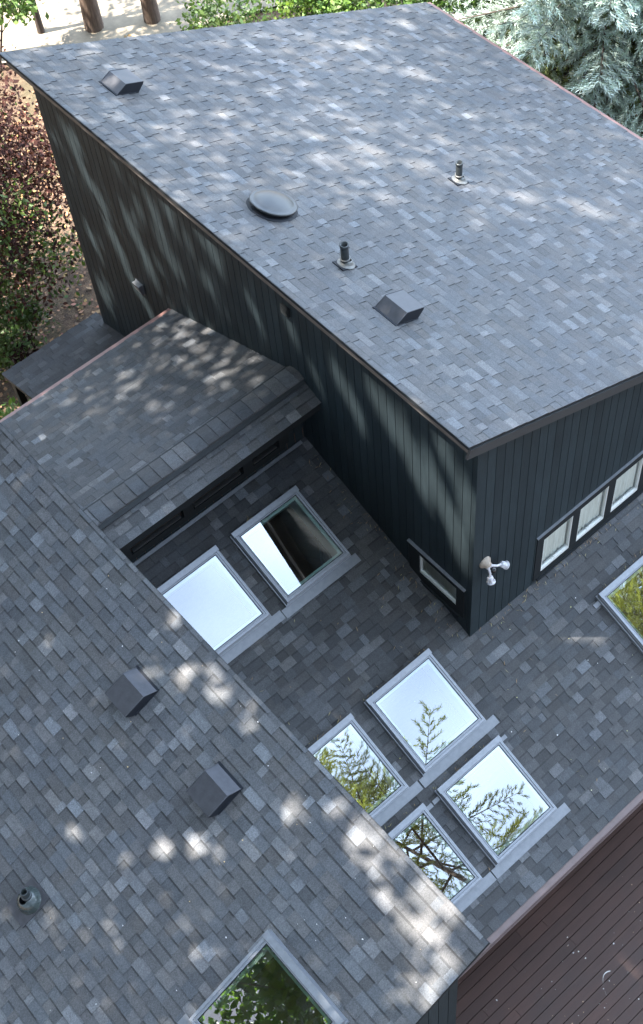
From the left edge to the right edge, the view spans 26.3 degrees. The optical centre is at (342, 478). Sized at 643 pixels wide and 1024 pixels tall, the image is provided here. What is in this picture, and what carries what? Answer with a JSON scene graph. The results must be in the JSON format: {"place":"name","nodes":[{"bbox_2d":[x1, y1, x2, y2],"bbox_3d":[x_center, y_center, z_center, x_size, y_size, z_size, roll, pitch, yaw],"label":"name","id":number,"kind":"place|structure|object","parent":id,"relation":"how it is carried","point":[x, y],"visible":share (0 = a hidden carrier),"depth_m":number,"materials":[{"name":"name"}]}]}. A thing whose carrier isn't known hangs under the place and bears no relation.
{"place":"outdoors","nodes":[
{"label":"outdoors","id":0,"kind":"place"},
{"bbox_2d":[0,0,286,62],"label":"driveway","id":1,"kind":"structure","parent":0,"point":[63,24],"depth_m":34.05,"materials":[{"name":"beige concrete"}]},
{"bbox_2d":[0,0,642,1023],"bbox_3d":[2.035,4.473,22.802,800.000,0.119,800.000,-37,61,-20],"label":"ground","id":2,"kind":"structure","parent":0,"point":[64,316],"depth_m":29.17,"materials":[{"name":"brown soil"}]},
{"bbox_2d":[0,396,30,419],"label":"shrub","id":3,"kind":"object","parent":2,"relation":"on","point":[8,410],"visible":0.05,"depth_m":24.81,"materials":[{"name":"green plant"}]},
{"bbox_2d":[0,0,48,70],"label":"shrub","id":4,"kind":"object","parent":2,"relation":"on","point":[9,7],"visible":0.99,"depth_m":31.40,"materials":[{"name":"green plant"}]},
{"bbox_2d":[0,273,54,382],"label":"shrub","id":5,"kind":"object","parent":2,"relation":"on","point":[9,351],"visible":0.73,"depth_m":26.81,"materials":[{"name":"green plant"}]},
{"bbox_2d":[31,0,44,33],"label":"tall tree","id":6,"kind":"object","parent":2,"relation":"on","point":[39,25],"visible":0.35,"depth_m":33.70,"materials":[{"name":"brown plant"}]},
{"bbox_2d":[0,44,90,346],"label":"maple tree","id":7,"kind":"object","parent":2,"relation":"on","point":[12,223],"visible":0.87,"depth_m":25.49,"materials":[{"name":"red plant"}]},
{"bbox_2d":[0,34,133,407],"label":"fallen leaves","id":8,"kind":"object","parent":2,"relation":"on","point":[66,305],"visible":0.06,"depth_m":29.08,"materials":[{"name":"brown plant"}]},
{"bbox_2d":[79,0,103,32],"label":"tall tree","id":9,"kind":"object","parent":2,"relation":"on","point":[92,17],"visible":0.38,"depth_m":33.53,"materials":[{"name":"brown plant"}]},
{"bbox_2d":[140,0,160,24],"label":"tall tree","id":10,"kind":"object","parent":2,"relation":"on","point":[151,12],"visible":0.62,"depth_m":33.66,"materials":[{"name":"brown plant"}]},
{"bbox_2d":[169,0,285,30],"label":"shrub","id":11,"kind":"object","parent":2,"relation":"on","point":[204,12],"visible":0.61,"depth_m":30.67,"materials":[{"name":"green plant"}]},
{"bbox_2d":[258,0,368,19],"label":"shrub","id":12,"kind":"object","parent":2,"relation":"on","point":[303,7],"visible":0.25,"depth_m":30.81,"materials":[{"name":"green plant"}]},
{"bbox_2d":[0,2,642,1023],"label":"house","id":13,"kind":"structure","parent":2,"relation":"on","point":[384,266],"depth_m":18.62,"materials":[{"name":"grey"}]},
{"bbox_2d":[123,434,288,560],"bbox_3d":[-1.909,0.095,18.843,2.950,0.900,0.090,-37,61,-20],"label":"window","id":14,"kind":"structure","parent":13,"relation":"in","point":[272,451],"depth_m":19.12,"materials":[{"name":"black glass"}]},
{"bbox_2d":[18,455,641,1023],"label":"debris","id":15,"kind":"object","parent":13,"relation":"on","point":[420,687],"visible":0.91,"depth_m":19.55,"materials":[{"name":"brown plant"}]},
{"bbox_2d":[407,539,465,617],"bbox_3d":[1.333,1.383,19.165,0.137,0.816,1.130,-37,61,-20],"label":"window","id":16,"kind":"structure","parent":13,"relation":"in","point":[446,589],"depth_m":19.24,"materials":[{"name":"grey metal"}]},
{"bbox_2d":[479,556,509,585],"bbox_3d":[2.024,1.172,18.159,0.400,0.473,0.221,-37,61,-20],"label":"flood light","id":17,"kind":"object","parent":13,"relation":"attached to","point":[488,565],"visible":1,"depth_m":18.14,"materials":[{"name":"plastic"}]},
{"bbox_2d":[533,450,642,581],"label":"window","id":18,"kind":"structure","parent":13,"relation":"in","point":[599,507],"depth_m":19.89,"materials":[{"name":"glass"}]},
{"bbox_2d":[305,0,469,23],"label":"shrub","id":19,"kind":"object","parent":2,"relation":"on","point":[379,3],"visible":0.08,"depth_m":30.30,"materials":[{"name":"green plant"}]},
{"bbox_2d":[393,0,519,48],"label":"shrub","id":20,"kind":"object","parent":2,"relation":"on","point":[439,3],"visible":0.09,"depth_m":29.84,"materials":[{"name":"green plant"}]},
{"bbox_2d":[433,0,642,137],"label":"spruce tree","id":21,"kind":"object","parent":2,"relation":"on","point":[609,33],"visible":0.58,"depth_m":27.73,"materials":[{"name":"green plant"}]},
{"bbox_2d":[456,803,642,1023],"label":"deck","id":22,"kind":"structure","parent":2,"relation":"on","point":[578,891],"depth_m":20.45,"materials":[{"name":"brown wood"}]}
]}

